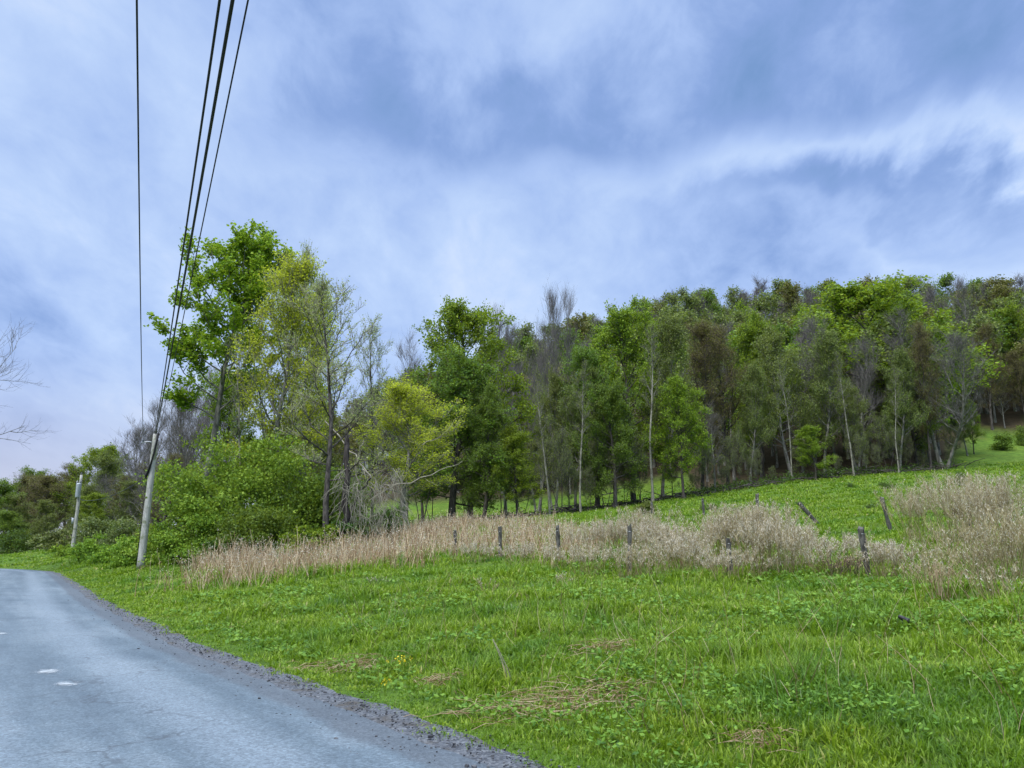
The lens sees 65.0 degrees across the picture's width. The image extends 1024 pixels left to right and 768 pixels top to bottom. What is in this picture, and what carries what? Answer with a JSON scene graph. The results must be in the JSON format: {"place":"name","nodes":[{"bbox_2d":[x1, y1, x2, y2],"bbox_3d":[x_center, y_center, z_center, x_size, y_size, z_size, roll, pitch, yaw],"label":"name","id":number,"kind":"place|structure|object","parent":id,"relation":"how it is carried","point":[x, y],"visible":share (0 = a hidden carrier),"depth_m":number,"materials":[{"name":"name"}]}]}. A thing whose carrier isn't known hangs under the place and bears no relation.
{"place":"outdoors","nodes":[
{"label":"outdoors","id":0,"kind":"place"},
{"bbox_2d":[0,568,493,767],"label":"road","id":1,"kind":"structure","parent":0,"point":[124,702],"depth_m":7.90,"materials":[{"name":"asphalt"}]},
{"bbox_2d":[69,594,579,767],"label":"loose gravel","id":2,"kind":"structure","parent":0,"point":[453,743],"depth_m":7.87,"materials":[{"name":"gravel"}]},
{"bbox_2d":[0,362,1023,767],"bbox_3d":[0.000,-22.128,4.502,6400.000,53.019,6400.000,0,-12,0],"label":"ground","id":3,"kind":"structure","parent":0,"point":[1012,420],"depth_m":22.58,"materials":[{"name":"plant"}]},
{"bbox_2d":[0,508,35,553],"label":"leafy tree","id":4,"kind":"object","parent":3,"relation":"on","point":[12,519],"visible":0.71,"depth_m":109.44,"materials":[{"name":"green plant"}]},
{"bbox_2d":[0,527,37,554],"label":"shrub","id":5,"kind":"object","parent":3,"relation":"on","point":[7,544],"visible":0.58,"depth_m":97.67,"materials":[{"name":"green plant"}]},
{"bbox_2d":[14,468,74,535],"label":"budding tree","id":6,"kind":"object","parent":3,"relation":"on","point":[48,481],"visible":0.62,"depth_m":107.03,"materials":[{"name":"green plant"}]},
{"bbox_2d":[23,499,66,543],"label":"leafy tree","id":7,"kind":"object","parent":3,"relation":"on","point":[48,508],"visible":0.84,"depth_m":97.98,"materials":[{"name":"green plant"}]},
{"bbox_2d":[50,442,132,521],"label":"leafy tree","id":8,"kind":"object","parent":3,"relation":"on","point":[86,464],"visible":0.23,"depth_m":110.32,"materials":[{"name":"green plant"}]},
{"bbox_2d":[70,530,112,562],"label":"shrub","id":9,"kind":"object","parent":3,"relation":"on","point":[89,547],"visible":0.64,"depth_m":58.27,"materials":[{"name":"green plant"}]},
{"bbox_2d":[69,512,115,546],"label":"shrub","id":10,"kind":"object","parent":3,"relation":"on","point":[90,523],"visible":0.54,"depth_m":72.52,"materials":[{"name":"green plant"}]},
{"bbox_2d":[78,491,120,530],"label":"leafy tree","id":11,"kind":"object","parent":3,"relation":"on","point":[94,504],"visible":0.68,"depth_m":82.65,"materials":[{"name":"green plant"}]},
{"bbox_2d":[84,448,140,517],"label":"leafy tree","id":12,"kind":"object","parent":3,"relation":"on","point":[106,459],"visible":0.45,"depth_m":97.44,"materials":[{"name":"green plant"}]},
{"bbox_2d":[93,514,140,555],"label":"shrub","id":13,"kind":"object","parent":3,"relation":"on","point":[125,530],"visible":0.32,"depth_m":60.46,"materials":[{"name":"green plant"}]},
{"bbox_2d":[106,534,149,566],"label":"shrub","id":14,"kind":"object","parent":3,"relation":"on","point":[119,561],"visible":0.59,"depth_m":48.43,"materials":[{"name":"green plant"}]},
{"bbox_2d":[106,479,150,526],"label":"leafy tree","id":15,"kind":"object","parent":3,"relation":"on","point":[127,484],"visible":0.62,"depth_m":72.03,"materials":[{"name":"green plant"}]},
{"bbox_2d":[136,433,158,569],"bbox_3d":[-17.808,5.695,39.116,0.830,6.946,0.430,0,-12,0],"label":"utility pole","id":16,"kind":"object","parent":3,"relation":"on","point":[145,522],"visible":0.9,"depth_m":39.00,"materials":[{"name":"wood"}]},
{"bbox_2d":[136,0,143,438],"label":"overhead cable","id":17,"kind":"object","parent":16,"relation":"attached to","point":[137,62],"visible":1,"depth_m":11.42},
{"bbox_2d":[155,0,220,432],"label":"overhead cable","id":18,"kind":"object","parent":16,"relation":"attached to","point":[208,74],"visible":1,"depth_m":11.16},
{"bbox_2d":[156,0,234,432],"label":"overhead cable","id":19,"kind":"object","parent":16,"relation":"attached to","point":[229,18],"visible":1,"depth_m":11.18,"materials":[{"name":"rubber"}]},
{"bbox_2d":[159,0,248,429],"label":"overhead cable","id":20,"kind":"object","parent":16,"relation":"attached to","point":[213,171],"visible":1,"depth_m":11.50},
{"bbox_2d":[115,395,189,520],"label":"bare tree","id":21,"kind":"object","parent":3,"relation":"on","point":[151,429],"visible":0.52,"depth_m":72.33,"materials":[{"name":"grey plant"}]},
{"bbox_2d":[111,390,217,516],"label":"bare tree","id":22,"kind":"object","parent":3,"relation":"on","point":[135,435],"visible":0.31,"depth_m":78.58,"materials":[{"name":"grey plant"}]},
{"bbox_2d":[132,448,198,527],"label":"bare tree","id":23,"kind":"object","parent":3,"relation":"on","point":[171,457],"visible":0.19,"depth_m":61.09,"materials":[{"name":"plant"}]},
{"bbox_2d":[158,419,209,518],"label":"bare tree","id":24,"kind":"object","parent":3,"relation":"on","point":[184,435],"visible":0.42,"depth_m":59.10,"materials":[{"name":"grey plant"}]},
{"bbox_2d":[138,496,235,563],"bbox_3d":[-15.478,7.262,39.143,4.966,3.494,4.502,0,-12,0],"label":"bush","id":25,"kind":"object","parent":3,"relation":"on","point":[172,537],"visible":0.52,"depth_m":38.55,"materials":[{"name":"green plant"}]},
{"bbox_2d":[155,361,228,481],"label":"bare tree","id":26,"kind":"object","parent":3,"relation":"on","point":[197,428],"visible":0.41,"depth_m":64.03,"materials":[{"name":"grey plant"}]},
{"bbox_2d":[177,367,270,514],"bbox_3d":[-21.102,5.290,57.902,7.094,13.690,5.508,-3,-12,12],"label":"leafy tree","id":27,"kind":"object","parent":3,"relation":"on","point":[225,417],"visible":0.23,"depth_m":57.60,"materials":[{"name":"green plant"}]},
{"bbox_2d":[143,218,305,479],"bbox_3d":[-17.839,-0.240,49.852,10.679,22.382,8.970,-1,-12,7],"label":"leafy tree","id":28,"kind":"object","parent":3,"relation":"on","point":[251,253],"visible":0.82,"depth_m":50.10,"materials":[{"name":"green plant"}]},
{"bbox_2d":[115,429,334,557],"bbox_3d":[-14.313,5.892,42.529,10.921,7.196,9.254,0,-12,0],"label":"bush","id":29,"kind":"object","parent":3,"relation":"on","point":[189,485],"visible":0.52,"depth_m":40.87,"materials":[{"name":"green plant"}]},
{"bbox_2d":[220,330,262,509],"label":"slender tree","id":30,"kind":"object","parent":3,"relation":"on","point":[237,423],"visible":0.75,"depth_m":44.80,"materials":[{"name":"green plant"}]},
{"bbox_2d":[201,497,302,558],"bbox_3d":[-12.214,7.041,37.952,4.844,3.520,4.490,0,-12,0],"label":"bush","id":31,"kind":"object","parent":3,"relation":"on","point":[272,520],"visible":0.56,"depth_m":37.58,"materials":[{"name":"green plant"}]},
{"bbox_2d":[215,239,351,495],"bbox_3d":[-13.021,0.565,45.689,7.170,18.075,7.401,-1,-12,3],"label":"leafy tree","id":32,"kind":"object","parent":3,"relation":"on","point":[289,284],"visible":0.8,"depth_m":45.77,"materials":[{"name":"green plant"}]},
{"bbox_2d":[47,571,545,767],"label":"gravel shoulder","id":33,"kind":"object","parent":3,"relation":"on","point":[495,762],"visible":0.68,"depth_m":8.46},
{"bbox_2d":[260,288,339,488],"bbox_3d":[-12.659,1.577,47.996,4.729,16.780,5.536,-1,-12,6],"label":"leafy tree","id":34,"kind":"object","parent":3,"relation":"on","point":[320,383],"visible":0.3,"depth_m":47.96,"materials":[{"name":"green plant"}]},
{"bbox_2d":[274,521,352,553],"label":"bush","id":35,"kind":"object","parent":3,"relation":"on","point":[308,532],"visible":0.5,"depth_m":36.53,"materials":[{"name":"green plant"}]},
{"bbox_2d":[253,463,379,548],"bbox_3d":[-10.110,6.670,42.046,7.044,5.227,7.091,0,-12,0],"label":"bush","id":36,"kind":"object","parent":3,"relation":"on","point":[333,474],"visible":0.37,"depth_m":40.89,"materials":[{"name":"green plant"}]},
{"bbox_2d":[271,271,391,542],"bbox_3d":[-9.693,1.107,40.740,5.821,14.723,7.712,7,-13,-29],"label":"budding tree","id":37,"kind":"object","parent":3,"relation":"on","point":[321,293],"visible":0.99,"depth_m":40.30,"materials":[{"name":"green plant"}]},
{"bbox_2d":[330,508,410,541],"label":"bush","id":38,"kind":"object","parent":3,"relation":"on","point":[356,526],"visible":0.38,"depth_m":38.29,"materials":[{"name":"green plant"}]},
{"bbox_2d":[348,313,401,525],"bbox_3d":[-9.218,2.755,54.005,4.354,15.174,4.020,4,-12,-20],"label":"budding tree","id":39,"kind":"object","parent":3,"relation":"on","point":[369,369],"visible":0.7,"depth_m":54.07,"materials":[{"name":"green plant"}]},
{"bbox_2d":[311,415,461,545],"bbox_3d":[-6.102,5.240,38.682,7.372,8.236,5.140,0,-12,0],"label":"dead tree","id":40,"kind":"object","parent":3,"relation":"on","point":[347,513],"visible":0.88,"depth_m":38.07,"materials":[{"name":"grey plant"}]},
{"bbox_2d":[332,370,474,519],"bbox_3d":[-6.895,4.228,48.211,7.982,10.022,7.273,-6,-13,28],"label":"leafy tree","id":41,"kind":"object","parent":3,"relation":"on","point":[401,394],"visible":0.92,"depth_m":48.15,"materials":[{"name":"green plant"}]},
{"bbox_2d":[380,327,428,517],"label":"bare tree","id":42,"kind":"object","parent":3,"relation":"on","point":[409,357],"visible":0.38,"depth_m":80.07,"materials":[{"name":"grey plant"}]},
{"bbox_2d":[135,505,703,592],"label":"dry grass","id":43,"kind":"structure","parent":3,"relation":"on","point":[339,552],"depth_m":28.87,"materials":[{"name":"plant"}]},
{"bbox_2d":[395,342,517,517],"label":"leafy tree","id":44,"kind":"object","parent":3,"relation":"on","point":[456,375],"visible":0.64,"depth_m":67.43,"materials":[{"name":"green plant"}]},
{"bbox_2d":[401,295,543,517],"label":"leafy tree","id":45,"kind":"object","parent":3,"relation":"on","point":[459,321],"visible":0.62,"depth_m":77.26,"materials":[{"name":"green plant"}]},
{"bbox_2d":[453,381,525,520],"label":"leafy tree","id":46,"kind":"object","parent":3,"relation":"on","point":[488,404],"visible":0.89,"depth_m":65.53,"materials":[{"name":"green plant"}]},
{"bbox_2d":[477,302,523,514],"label":"bare tree","id":47,"kind":"object","parent":3,"relation":"on","point":[503,351],"visible":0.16,"depth_m":85.34,"materials":[{"name":"grey plant"}]},
{"bbox_2d":[483,423,545,516],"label":"leafy tree","id":48,"kind":"object","parent":3,"relation":"on","point":[514,438],"visible":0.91,"depth_m":64.51,"materials":[{"name":"green plant"}]},
{"bbox_2d":[41,271,1023,527],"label":"hillside woods","id":49,"kind":"object","parent":3,"relation":"on","point":[781,305],"visible":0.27,"depth_m":147.81,"materials":[{"name":"green plant"}]},
{"bbox_2d":[499,281,567,511],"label":"bare tree","id":50,"kind":"object","parent":3,"relation":"on","point":[552,305],"visible":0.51,"depth_m":92.68,"materials":[{"name":"grey plant"}]},
{"bbox_2d":[403,666,686,729],"bbox_3d":[0.329,3.034,7.785,2.797,0.389,1.932,0,-12,0],"label":"dry grass patch","id":51,"kind":"object","parent":3,"relation":"on","point":[571,698],"visible":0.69,"depth_m":7.80,"materials":[{"name":"plant"}]},
{"bbox_2d":[523,365,574,512],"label":"leafy tree","id":52,"kind":"object","parent":3,"relation":"on","point":[553,392],"visible":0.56,"depth_m":76.12,"materials":[{"name":"green plant"}]},
{"bbox_2d":[523,281,581,508],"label":"bare tree","id":53,"kind":"object","parent":3,"relation":"on","point":[567,338],"visible":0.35,"depth_m":94.29,"materials":[{"name":"grey plant"}]},
{"bbox_2d":[536,424,573,512],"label":"sapling","id":54,"kind":"object","parent":3,"relation":"on","point":[557,440],"visible":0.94,"depth_m":68.00,"materials":[{"name":"green plant"}]},
{"bbox_2d":[541,360,610,511],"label":"leafy tree","id":55,"kind":"object","parent":3,"relation":"on","point":[574,449],"visible":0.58,"depth_m":73.05,"materials":[{"name":"green plant"}]},
{"bbox_2d":[544,540,621,575],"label":"weed clump","id":56,"kind":"object","parent":3,"relation":"on","point":[604,555],"visible":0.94,"depth_m":20.44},
{"bbox_2d":[573,356,592,511],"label":"slender tree","id":57,"kind":"object","parent":3,"relation":"on","point":[584,364],"visible":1,"depth_m":67.88,"materials":[{"name":"green plant"}]},
{"bbox_2d":[147,548,1023,767],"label":"broadleaf weeds","id":58,"kind":"object","parent":3,"relation":"on","point":[603,736],"visible":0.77,"depth_m":9.75,"materials":[{"name":"green plant"}]},
{"bbox_2d":[553,340,643,507],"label":"leafy tree","id":59,"kind":"object","parent":3,"relation":"on","point":[578,355],"visible":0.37,"depth_m":74.50,"materials":[{"name":"green plant"}]},
{"bbox_2d":[563,517,648,550],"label":"weed clump","id":60,"kind":"object","parent":3,"relation":"on","point":[600,531],"visible":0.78,"depth_m":23.94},
{"bbox_2d":[572,376,655,508],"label":"leafy tree","id":61,"kind":"object","parent":3,"relation":"on","point":[611,405],"visible":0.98,"depth_m":70.25,"materials":[{"name":"green plant"}]},
{"bbox_2d":[582,503,681,551],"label":"weed clump","id":62,"kind":"object","parent":3,"relation":"on","point":[643,520],"visible":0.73,"depth_m":23.56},
{"bbox_2d":[604,539,664,579],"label":"weed clump","id":63,"kind":"object","parent":3,"relation":"on","point":[635,551],"visible":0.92,"depth_m":19.05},
{"bbox_2d":[578,296,706,501],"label":"leafy tree","id":64,"kind":"object","parent":3,"relation":"on","point":[619,333],"visible":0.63,"depth_m":78.13,"materials":[{"name":"green plant"}]},
{"bbox_2d":[637,322,663,500],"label":"slender tree","id":65,"kind":"object","parent":3,"relation":"on","point":[653,346],"visible":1,"depth_m":72.84,"materials":[{"name":"green plant"}]},
{"bbox_2d":[620,521,713,565],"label":"weed clump","id":66,"kind":"object","parent":3,"relation":"on","point":[663,531],"visible":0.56,"depth_m":21.42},
{"bbox_2d":[634,311,702,498],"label":"leafy tree","id":67,"kind":"object","parent":3,"relation":"on","point":[672,339],"visible":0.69,"depth_m":77.67,"materials":[{"name":"green plant"}]},
{"bbox_2d":[647,533,708,573],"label":"weed clump","id":68,"kind":"object","parent":3,"relation":"on","point":[670,549],"visible":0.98,"depth_m":18.49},
{"bbox_2d":[336,551,1023,765],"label":"dry stalks","id":69,"kind":"object","parent":3,"relation":"on","point":[726,634],"visible":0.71,"depth_m":9.58,"materials":[{"name":"plant"}]},
{"bbox_2d":[653,372,713,498],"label":"leafy tree","id":70,"kind":"object","parent":3,"relation":"on","point":[676,390],"visible":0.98,"depth_m":72.01,"materials":[{"name":"green plant"}]},
{"bbox_2d":[651,529,732,569],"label":"weed clump","id":71,"kind":"object","parent":3,"relation":"on","point":[700,543],"visible":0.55,"depth_m":20.03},
{"bbox_2d":[411,458,984,523],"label":"undergrowth","id":72,"kind":"object","parent":3,"relation":"on","point":[828,474],"visible":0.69,"depth_m":78.35,"materials":[{"name":"green plant"}]},
{"bbox_2d":[674,314,737,489],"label":"budding tree","id":73,"kind":"object","parent":3,"relation":"on","point":[700,364],"visible":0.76,"depth_m":82.33,"materials":[{"name":"green plant"}]},
{"bbox_2d":[699,321,752,488],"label":"budding tree","id":74,"kind":"object","parent":3,"relation":"on","point":[726,351],"visible":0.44,"depth_m":84.60,"materials":[{"name":"green plant"}]},
{"bbox_2d":[719,429,746,488],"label":"sapling","id":75,"kind":"object","parent":3,"relation":"on","point":[730,443],"visible":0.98,"depth_m":78.99,"materials":[{"name":"green plant"}]},
{"bbox_2d":[689,546,781,578],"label":"weed clump","id":76,"kind":"object","parent":3,"relation":"on","point":[725,559],"visible":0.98,"depth_m":17.00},
{"bbox_2d":[672,498,816,565],"bbox_3d":[5.998,3.865,20.751,3.559,1.839,3.184,-3,-12,13],"label":"weed clump","id":77,"kind":"object","parent":3,"relation":"on","point":[758,514],"visible":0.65,"depth_m":20.46,"materials":[{"name":"plant"}]},
{"bbox_2d":[727,358,781,483],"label":"leafy tree","id":78,"kind":"object","parent":3,"relation":"on","point":[754,378],"visible":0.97,"depth_m":82.49,"materials":[{"name":"green plant"}]},
{"bbox_2d":[723,307,803,477],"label":"leafy tree","id":79,"kind":"object","parent":3,"relation":"on","point":[752,329],"visible":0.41,"depth_m":94.43,"materials":[{"name":"green plant"}]},
{"bbox_2d":[716,516,812,576],"bbox_3d":[5.611,3.564,17.669,2.174,1.352,1.616,0,-12,0],"label":"weed clump","id":80,"kind":"object","parent":3,"relation":"on","point":[768,530],"visible":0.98,"depth_m":17.52,"materials":[{"name":"plant"}]},
{"bbox_2d":[742,323,817,474],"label":"leafy tree","id":81,"kind":"object","parent":3,"relation":"on","point":[769,347],"visible":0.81,"depth_m":86.51,"materials":[{"name":"green plant"}]},
{"bbox_2d":[793,423,837,479],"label":"leafy tree","id":82,"kind":"object","parent":3,"relation":"on","point":[808,433],"visible":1,"depth_m":79.21,"materials":[{"name":"green plant"}]},
{"bbox_2d":[780,536,857,574],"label":"weed clump","id":83,"kind":"object","parent":3,"relation":"on","point":[828,551],"visible":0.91,"depth_m":18.00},
{"bbox_2d":[801,325,859,471],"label":"leafy tree","id":84,"kind":"object","parent":3,"relation":"on","point":[823,350],"visible":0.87,"depth_m":86.98,"materials":[{"name":"green plant"}]},
{"bbox_2d":[794,312,889,469],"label":"bare tree","id":85,"kind":"object","parent":3,"relation":"on","point":[813,328],"visible":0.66,"depth_m":89.48,"materials":[{"name":"grey plant"}]},
{"bbox_2d":[840,380,878,469],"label":"leafy tree","id":86,"kind":"object","parent":3,"relation":"on","point":[852,410],"visible":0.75,"depth_m":84.76,"materials":[{"name":"green plant"}]},
{"bbox_2d":[872,416,905,471],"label":"sapling","id":87,"kind":"object","parent":3,"relation":"on","point":[875,424],"visible":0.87,"depth_m":84.22,"materials":[{"name":"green plant"}]},
{"bbox_2d":[850,538,934,578],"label":"weed clump","id":88,"kind":"object","parent":3,"relation":"on","point":[880,551],"visible":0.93,"depth_m":17.03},
{"bbox_2d":[786,269,1010,458],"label":"leafy tree","id":89,"kind":"object","parent":3,"relation":"on","point":[875,299],"visible":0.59,"depth_m":98.31,"materials":[{"name":"green plant"}]},
{"bbox_2d":[871,343,934,470],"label":"leafy tree","id":90,"kind":"object","parent":3,"relation":"on","point":[901,361],"visible":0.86,"depth_m":86.68,"materials":[{"name":"green plant"}]},
{"bbox_2d":[874,483,935,541],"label":"weed clump","id":91,"kind":"object","parent":3,"relation":"on","point":[910,505],"visible":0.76,"depth_m":25.62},
{"bbox_2d":[876,347,943,466],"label":"leafy tree","id":92,"kind":"object","parent":3,"relation":"on","point":[915,438],"visible":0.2,"depth_m":90.28,"materials":[{"name":"green plant"}]},
{"bbox_2d":[894,313,949,468],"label":"budding tree","id":93,"kind":"object","parent":3,"relation":"on","point":[921,344],"visible":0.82,"depth_m":87.63,"materials":[{"name":"green plant"}]},
{"bbox_2d":[870,535,984,578],"bbox_3d":[8.575,3.578,16.439,1.871,0.981,1.955,0,-12,0],"label":"weed clump","id":94,"kind":"object","parent":3,"relation":"on","point":[922,554],"visible":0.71,"depth_m":16.56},
{"bbox_2d":[872,304,995,468],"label":"bare tree","id":95,"kind":"object","parent":3,"relation":"on","point":[949,362],"visible":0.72,"depth_m":85.70,"materials":[{"name":"grey plant"}]},
{"bbox_2d":[887,470,1007,544],"bbox_3d":[12.915,3.664,23.815,3.652,2.232,2.842,0,-12,0],"label":"weed clump","id":96,"kind":"object","parent":3,"relation":"on","point":[935,501],"visible":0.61,"depth_m":23.73,"materials":[{"name":"plant"}]},
{"bbox_2d":[916,561,981,601],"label":"weed clump","id":97,"kind":"object","parent":3,"relation":"on","point":[936,574],"visible":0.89,"depth_m":12.60,"materials":[{"name":"plant"}]},
{"bbox_2d":[940,271,990,413],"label":"bare tree","id":98,"kind":"object","parent":3,"relation":"on","point":[965,313],"visible":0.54,"depth_m":132.73,"materials":[{"name":"grey plant"}]},
{"bbox_2d":[919,468,1023,560],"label":"weed clump","id":99,"kind":"object","parent":3,"relation":"on","point":[1002,492],"visible":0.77,"depth_m":19.79,"materials":[{"name":"plant"}]},
{"bbox_2d":[926,536,1017,578],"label":"weed clump","id":100,"kind":"object","parent":3,"relation":"on","point":[967,556],"visible":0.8,"depth_m":15.57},
{"bbox_2d":[924,508,1023,564],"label":"weed clump","id":101,"kind":"object","parent":3,"relation":"on","point":[961,526],"visible":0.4,"depth_m":17.74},
{"bbox_2d":[940,558,1023,600],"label":"weed clump","id":102,"kind":"object","parent":3,"relation":"on","point":[985,577],"visible":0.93,"depth_m":12.12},
{"bbox_2d":[952,500,1023,580],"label":"weed clump","id":103,"kind":"object","parent":3,"relation":"on","point":[1008,523],"visible":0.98,"depth_m":14.71,"materials":[{"name":"plant"}]},
{"bbox_2d":[964,316,1018,429],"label":"budding tree","id":104,"kind":"object","parent":3,"relation":"on","point":[985,332],"visible":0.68,"depth_m":123.06,"materials":[{"name":"green plant"}]},
{"bbox_2d":[985,300,1023,410],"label":"leafy tree","id":105,"kind":"object","parent":3,"relation":"on","point":[1019,325],"visible":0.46,"depth_m":131.26,"materials":[{"name":"green plant"}]},
{"bbox_2d":[999,350,1023,411],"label":"budding tree","id":106,"kind":"object","parent":3,"relation":"on","point":[1012,358],"visible":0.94,"depth_m":124.55,"materials":[{"name":"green plant"}]},
{"bbox_2d":[0,0,1023,533],"label":"sky","id":107,"kind":"structure","parent":0,"point":[498,151],"materials":[{"name":"blue"}]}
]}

